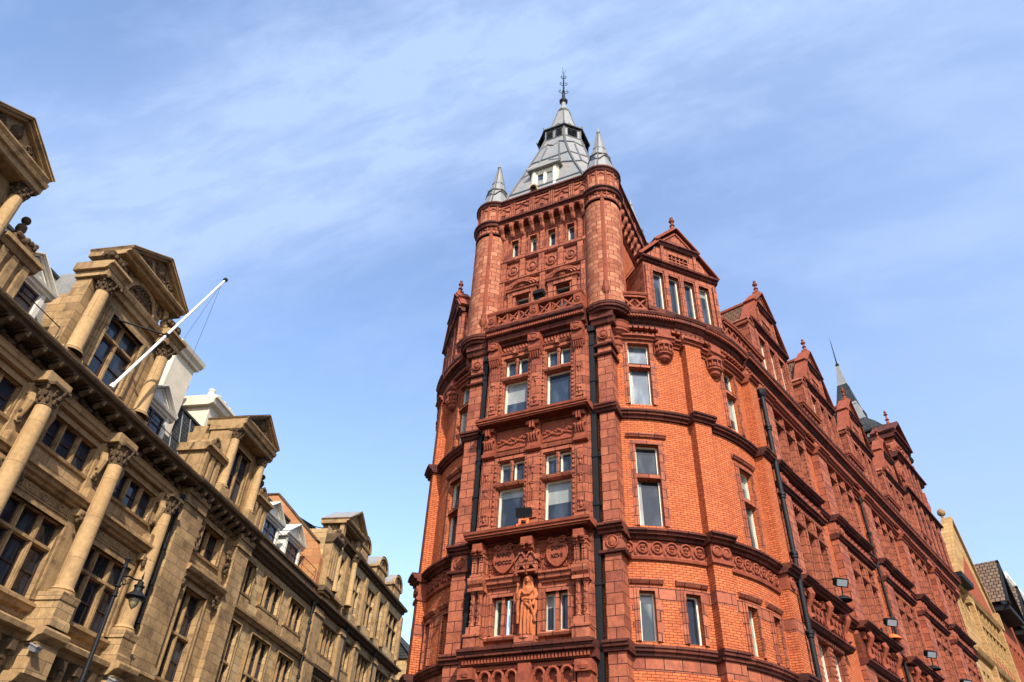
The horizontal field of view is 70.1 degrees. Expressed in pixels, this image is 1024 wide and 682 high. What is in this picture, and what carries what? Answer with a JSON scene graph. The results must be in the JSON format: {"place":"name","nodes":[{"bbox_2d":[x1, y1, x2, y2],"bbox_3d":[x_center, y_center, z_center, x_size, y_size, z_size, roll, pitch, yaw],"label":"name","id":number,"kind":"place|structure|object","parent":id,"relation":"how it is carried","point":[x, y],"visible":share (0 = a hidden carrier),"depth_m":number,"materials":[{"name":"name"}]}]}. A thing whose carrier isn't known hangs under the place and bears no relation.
{"place":"outdoors","nodes":[
{"label":"outdoors","id":0,"kind":"place"},
{"bbox_2d":[0,0,1023,643],"label":"sky","id":1,"kind":"structure","parent":0,"point":[860,163],"materials":[{"name":"blue"}]},
{"bbox_2d":[977,571,1023,670],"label":"white office building","id":2,"kind":"structure","parent":0,"point":[1011,582],"depth_m":67.57,"materials":[{"name":"paint"}]},
{"label":"ground","id":3,"kind":"structure","parent":0,"visible":0},
{"bbox_2d":[0,101,205,681],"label":"column fronted building","id":4,"kind":"structure","parent":3,"relation":"on","point":[97,473],"depth_m":26.34,"materials":[{"name":"stone"}]},
{"bbox_2d":[0,372,15,411],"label":"window","id":5,"kind":"structure","parent":4,"relation":"in","point":[7,388],"depth_m":23.90,"materials":[{"name":"glass"}]},
{"bbox_2d":[13,281,38,312],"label":"window","id":6,"kind":"structure","parent":4,"relation":"in","point":[20,297],"depth_m":26.28,"materials":[{"name":"black glass"}]},
{"bbox_2d":[0,496,56,596],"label":"window","id":7,"kind":"structure","parent":4,"relation":"in","point":[25,534],"depth_m":24.01,"materials":[{"name":"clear glass"}]},
{"bbox_2d":[24,642,42,653],"bbox_3d":[-15.034,9.615,22.843,0.605,0.302,0.300,-4,-39,9],"label":"security camera","id":8,"kind":"object","parent":4,"relation":"attached to","point":[34,648],"visible":1,"depth_m":22.75,"materials":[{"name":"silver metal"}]},
{"bbox_2d":[42,419,90,470],"bbox_3d":[-16.030,3.732,26.148,0.260,1.150,2.400,-4,-39,9],"label":"window","id":9,"kind":"structure","parent":4,"relation":"in","point":[71,447],"depth_m":26.27,"materials":[{"name":"glass"}]},
{"bbox_2d":[70,549,121,632],"bbox_3d":[-15.509,9.161,26.855,0.272,2.550,2.650,-4,-39,9],"label":"window","id":10,"kind":"structure","parent":4,"relation":"in","point":[94,587],"depth_m":27.05,"materials":[{"name":"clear glass"}]},
{"bbox_2d":[103,676,118,681],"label":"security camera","id":11,"kind":"object","parent":4,"relation":"attached to","point":[110,679],"visible":1,"depth_m":25.92,"materials":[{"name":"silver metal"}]},
{"bbox_2d":[87,319,135,392],"bbox_3d":[-15.691,0.559,28.485,0.232,2.550,2.000,-4,-39,9],"label":"window","id":12,"kind":"structure","parent":4,"relation":"in","point":[111,358],"depth_m":28.65,"materials":[{"name":"glass"}]},
{"bbox_2d":[112,475,150,517],"bbox_3d":[-15.333,6.225,29.262,0.260,1.150,2.400,-4,-39,9],"label":"window","id":13,"kind":"structure","parent":4,"relation":"in","point":[133,496],"depth_m":29.42,"materials":[{"name":"glass"}]},
{"bbox_2d":[146,406,163,434],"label":"window","id":14,"kind":"structure","parent":4,"relation":"in","point":[151,423],"depth_m":32.75,"materials":[{"name":"glass"}]},
{"bbox_2d":[108,277,227,388],"bbox_3d":[-14.340,-0.727,29.923,1.468,7.429,3.395,-12,-41,19],"label":"flagpole","id":15,"kind":"object","parent":4,"relation":"attached to","point":[136,363],"visible":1,"depth_m":29.39,"materials":[{"name":"white metal"}]},
{"bbox_2d":[129,389,279,681],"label":"narrow stone building","id":16,"kind":"structure","parent":3,"relation":"on","point":[225,453],"depth_m":33.76,"materials":[{"name":"stone"}]},
{"bbox_2d":[157,591,197,681],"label":"window","id":17,"kind":"structure","parent":16,"relation":"in","point":[178,637],"depth_m":31.61,"materials":[{"name":"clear glass"}]},
{"bbox_2d":[197,529,216,561],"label":"window","id":18,"kind":"structure","parent":16,"relation":"in","point":[207,544],"depth_m":34.19,"materials":[{"name":"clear glass"}]},
{"bbox_2d":[227,451,246,502],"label":"window","id":19,"kind":"structure","parent":16,"relation":"in","point":[239,465],"depth_m":36.73,"materials":[{"name":"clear glass"}]},
{"bbox_2d":[215,493,322,681],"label":"plain stone range","id":20,"kind":"structure","parent":3,"relation":"on","point":[279,597],"depth_m":39.86,"materials":[{"name":"stone"}]},
{"bbox_2d":[215,622,235,681],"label":"window","id":21,"kind":"structure","parent":20,"relation":"in","point":[223,662],"depth_m":34.89,"materials":[{"name":"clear glass"}]},
{"bbox_2d":[240,563,251,592],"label":"window","id":22,"kind":"structure","parent":20,"relation":"in","point":[248,568],"depth_m":37.21,"materials":[{"name":"black glass"}]},
{"bbox_2d":[241,637,264,681],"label":"window","id":23,"kind":"structure","parent":20,"relation":"in","point":[251,670],"depth_m":37.34,"materials":[{"name":"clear glass"}]},
{"bbox_2d":[260,580,278,613],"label":"window","id":24,"kind":"structure","parent":20,"relation":"in","point":[269,597],"depth_m":39.39,"materials":[{"name":"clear glass"}]},
{"bbox_2d":[262,518,276,541],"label":"window","id":25,"kind":"structure","parent":20,"relation":"in","point":[267,527],"depth_m":41.61,"materials":[{"name":"blue glass"}]},
{"bbox_2d":[272,654,288,681],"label":"window","id":26,"kind":"structure","parent":20,"relation":"in","point":[282,663],"depth_m":39.93,"materials":[{"name":"black glass"}]},
{"bbox_2d":[285,540,297,562],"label":"window","id":27,"kind":"structure","parent":20,"relation":"in","point":[292,554],"depth_m":44.06,"materials":[{"name":"black glass"}]},
{"bbox_2d":[286,600,299,630],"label":"window","id":28,"kind":"structure","parent":20,"relation":"in","point":[293,613],"depth_m":41.76,"materials":[{"name":"beige glass"}]},
{"bbox_2d":[297,511,407,681],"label":"round gabled building","id":29,"kind":"structure","parent":3,"relation":"on","point":[360,610],"depth_m":49.33,"materials":[{"name":"stone"}]},
{"bbox_2d":[318,625,331,658],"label":"window","id":30,"kind":"structure","parent":29,"relation":"in","point":[326,636],"depth_m":45.59,"materials":[{"name":"beige glass"}]},
{"bbox_2d":[341,644,346,669],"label":"window","id":31,"kind":"structure","parent":29,"relation":"in","point":[345,649],"depth_m":48.18,"materials":[{"name":"beige glass"}]},
{"bbox_2d":[349,576,357,613],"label":"window","id":32,"kind":"structure","parent":29,"relation":"in","point":[355,592],"depth_m":50.51,"materials":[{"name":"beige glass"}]},
{"bbox_2d":[354,654,365,681],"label":"window","id":33,"kind":"structure","parent":29,"relation":"in","point":[360,666],"depth_m":50.62,"materials":[{"name":"beige glass"}]},
{"bbox_2d":[362,588,371,627],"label":"window","id":34,"kind":"structure","parent":29,"relation":"in","point":[367,608],"depth_m":52.71,"materials":[{"name":"beige glass"}]},
{"bbox_2d":[375,604,380,636],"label":"window","id":35,"kind":"structure","parent":29,"relation":"in","point":[380,604],"depth_m":54.74,"materials":[{"name":"beige glass"}]},
{"bbox_2d":[375,669,383,681],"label":"window","id":36,"kind":"structure","parent":29,"relation":"in","point":[378,677],"depth_m":53.88,"materials":[{"name":"black glass"}]},
{"bbox_2d":[384,612,395,650],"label":"window","id":37,"kind":"structure","parent":29,"relation":"in","point":[390,625],"depth_m":56.90,"materials":[{"name":"beige glass"}]},
{"bbox_2d":[394,637,408,681],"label":"slate roofed building","id":38,"kind":"structure","parent":3,"relation":"on","point":[401,663],"depth_m":57.85,"materials":[{"name":"stone"}]},
{"bbox_2d":[398,67,982,681],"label":"corner building","id":39,"kind":"structure","parent":3,"relation":"on","point":[676,459],"depth_m":26.23,"materials":[{"name":"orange brick"}]},
{"bbox_2d":[449,482,460,544],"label":"window","id":40,"kind":"structure","parent":39,"relation":"in","point":[457,487],"depth_m":26.28,"materials":[{"name":"glass"}]},
{"bbox_2d":[459,388,469,443],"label":"window","id":41,"kind":"structure","parent":39,"relation":"in","point":[466,394],"depth_m":28.96,"materials":[{"name":"glass"}]},
{"bbox_2d":[494,599,512,635],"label":"window","id":42,"kind":"structure","parent":39,"relation":"in","point":[498,603],"depth_m":21.96,"materials":[{"name":"glass"}]},
{"bbox_2d":[498,461,523,527],"bbox_3d":[0.028,5.229,24.372,0.940,2.570,0.090,-15,-42,21],"label":"window","id":43,"kind":"structure","parent":39,"relation":"in","point":[510,499],"depth_m":24.38,"materials":[{"name":"glass"}]},
{"bbox_2d":[513,243,518,256],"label":"window","id":44,"kind":"structure","parent":39,"relation":"in","point":[515,251],"depth_m":32.28,"materials":[{"name":"glass"}]},
{"bbox_2d":[505,358,527,413],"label":"window","id":45,"kind":"structure","parent":39,"relation":"in","point":[516,393],"depth_m":27.05,"materials":[{"name":"glass"}]},
{"bbox_2d":[517,297,528,318],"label":"window","id":46,"kind":"structure","parent":39,"relation":"in","point":[526,300],"depth_m":30.15,"materials":[{"name":"glass"}]},
{"bbox_2d":[515,507,531,525],"bbox_3d":[0.389,5.535,22.880,0.500,0.657,0.436,-6,-39,12],"label":"floodlight","id":47,"kind":"object","parent":39,"relation":"on","point":[523,512],"visible":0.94,"depth_m":22.80,"materials":[{"name":"black metal"}]},
{"bbox_2d":[515,575,537,635],"bbox_3d":[0.439,7.743,21.415,0.687,1.803,0.458,-9,-40,15],"label":"statue","id":48,"kind":"object","parent":39,"relation":"in","point":[527,593],"visible":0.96,"depth_m":21.23,"materials":[{"name":"stone"}]},
{"bbox_2d":[531,238,536,251],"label":"window","id":49,"kind":"structure","parent":39,"relation":"in","point":[534,241],"depth_m":31.96,"materials":[{"name":"glass"}]},
{"bbox_2d":[550,232,554,245],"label":"window","id":50,"kind":"structure","parent":39,"relation":"in","point":[552,235],"depth_m":31.66,"materials":[{"name":"glass"}]},
{"bbox_2d":[532,283,582,308],"bbox_3d":[1.115,-1.345,28.867,3.661,1.326,1.071,-15,-42,21],"label":"floodlight","id":51,"kind":"object","parent":39,"relation":"attached to","point":[538,294],"visible":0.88,"depth_m":28.75,"materials":[{"name":"black metal"}]},
{"bbox_2d":[546,592,568,630],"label":"window","id":52,"kind":"structure","parent":39,"relation":"in","point":[551,598],"depth_m":21.34,"materials":[{"name":"glass"}]},
{"bbox_2d":[546,452,570,519],"bbox_3d":[1.561,4.829,23.755,0.940,2.570,0.090,-15,-42,21],"label":"window","id":53,"kind":"structure","parent":39,"relation":"in","point":[558,493],"depth_m":23.73,"materials":[{"name":"glass"}]},
{"bbox_2d":[548,348,570,403],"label":"window","id":54,"kind":"structure","parent":39,"relation":"in","point":[559,388],"depth_m":26.45,"materials":[{"name":"glass"}]},
{"bbox_2d":[558,286,569,306],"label":"window","id":55,"kind":"structure","parent":39,"relation":"in","point":[566,289],"depth_m":29.50,"materials":[{"name":"glass"}]},
{"bbox_2d":[569,226,573,239],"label":"window","id":56,"kind":"structure","parent":39,"relation":"in","point":[571,230],"depth_m":31.34,"materials":[{"name":"glass"}]},
{"bbox_2d":[627,346,651,404],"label":"window","id":57,"kind":"structure","parent":39,"relation":"in","point":[640,389],"depth_m":26.16,"materials":[{"name":"glass"}]},
{"bbox_2d":[639,593,656,641],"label":"window","id":58,"kind":"structure","parent":39,"relation":"in","point":[648,625],"depth_m":20.99,"materials":[{"name":"glass"}]},
{"bbox_2d":[635,447,662,526],"bbox_3d":[4.390,4.707,23.527,0.752,2.850,0.093,4,-38,-1],"label":"window","id":59,"kind":"structure","parent":39,"relation":"in","point":[650,506],"depth_m":23.44,"materials":[{"name":"glass"}]},
{"bbox_2d":[653,274,710,323],"bbox_3d":[6.644,-1.588,28.833,2.620,1.930,0.090,16,-40,-16],"label":"dormer window","id":60,"kind":"structure","parent":39,"relation":"in","point":[657,279],"depth_m":28.93,"materials":[{"name":"glass"}]},
{"bbox_2d":[686,597,701,645],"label":"window","id":61,"kind":"structure","parent":39,"relation":"in","point":[693,616],"depth_m":21.08,"materials":[{"name":"glass"}]},
{"bbox_2d":[723,374,737,431],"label":"window","id":62,"kind":"structure","parent":39,"relation":"in","point":[726,379],"depth_m":27.36,"materials":[{"name":"glass"}]},
{"bbox_2d":[740,473,758,549],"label":"window","id":63,"kind":"structure","parent":39,"relation":"in","point":[753,537],"depth_m":24.67,"materials":[{"name":"paint"}]},
{"bbox_2d":[748,610,757,656],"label":"window","id":64,"kind":"structure","parent":39,"relation":"in","point":[750,614],"depth_m":21.72,"materials":[{"name":"paint"}]},
{"bbox_2d":[760,343,785,389],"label":"dormer window","id":65,"kind":"structure","parent":39,"relation":"in","point":[760,343],"depth_m":32.65,"materials":[{"name":"paint"}]},
{"bbox_2d":[819,645,840,681],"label":"window","id":66,"kind":"structure","parent":39,"relation":"in","point":[820,648],"depth_m":24.88,"materials":[{"name":"paint"}]},
{"bbox_2d":[832,577,852,602],"bbox_3d":[12.013,9.054,26.622,0.585,0.850,0.600,8,-38,-6],"label":"floodlight","id":67,"kind":"object","parent":39,"relation":"attached to","point":[840,582],"visible":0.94,"depth_m":26.60,"materials":[{"name":"black metal"}]},
{"bbox_2d":[883,617,901,640],"bbox_3d":[15.481,11.735,29.776,0.585,0.850,0.600,8,-38,-6],"label":"floodlight","id":68,"kind":"object","parent":39,"relation":"attached to","point":[891,622],"visible":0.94,"depth_m":29.75,"materials":[{"name":"black metal"}]},
{"bbox_2d":[907,469,923,502],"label":"gable window","id":69,"kind":"structure","parent":39,"relation":"in","point":[907,469],"depth_m":47.46,"materials":[{"name":"glass"}]},
{"bbox_2d":[925,518,937,553],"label":"gable window","id":70,"kind":"structure","parent":39,"relation":"in","point":[925,518],"depth_m":45.34,"materials":[{"name":"ceramic"}]},
{"bbox_2d":[923,650,940,670],"bbox_3d":[18.884,14.366,32.872,0.585,0.850,0.600,8,-38,-6],"label":"floodlight","id":71,"kind":"object","parent":39,"relation":"attached to","point":[931,654],"visible":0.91,"depth_m":32.85,"materials":[{"name":"black metal"}]},
{"bbox_2d":[931,525,943,560],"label":"gable window","id":72,"kind":"structure","parent":39,"relation":"in","point":[931,525],"depth_m":46.01,"materials":[{"name":"ceramic"}]},
{"bbox_2d":[937,532,949,566],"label":"gable window","id":73,"kind":"structure","parent":39,"relation":"in","point":[937,532],"depth_m":46.77,"materials":[{"name":"ceramic"}]},
{"bbox_2d":[960,678,971,681],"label":"floodlight","id":74,"kind":"object","parent":39,"relation":"attached to","point":[964,680],"visible":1,"depth_m":36.29,"materials":[{"name":"black metal"}]},
{"bbox_2d":[937,509,1020,681],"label":"yellow gabled building","id":75,"kind":"structure","parent":3,"relation":"on","point":[983,624],"depth_m":50.65,"materials":[{"name":"brick"}]},
{"bbox_2d":[966,560,1023,681],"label":"tiled gable building","id":76,"kind":"structure","parent":3,"relation":"on","point":[1006,600],"depth_m":58.05,"materials":[{"name":"red stone"}]},
{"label":"kerb","id":77,"kind":"structure","parent":0,"visible":0},
{"bbox_2d":[79,555,145,681],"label":"street lamp","id":78,"kind":"object","parent":77,"relation":"on","point":[135,597],"visible":1,"depth_m":23.25,"materials":[{"name":"black metal"}]}
]}

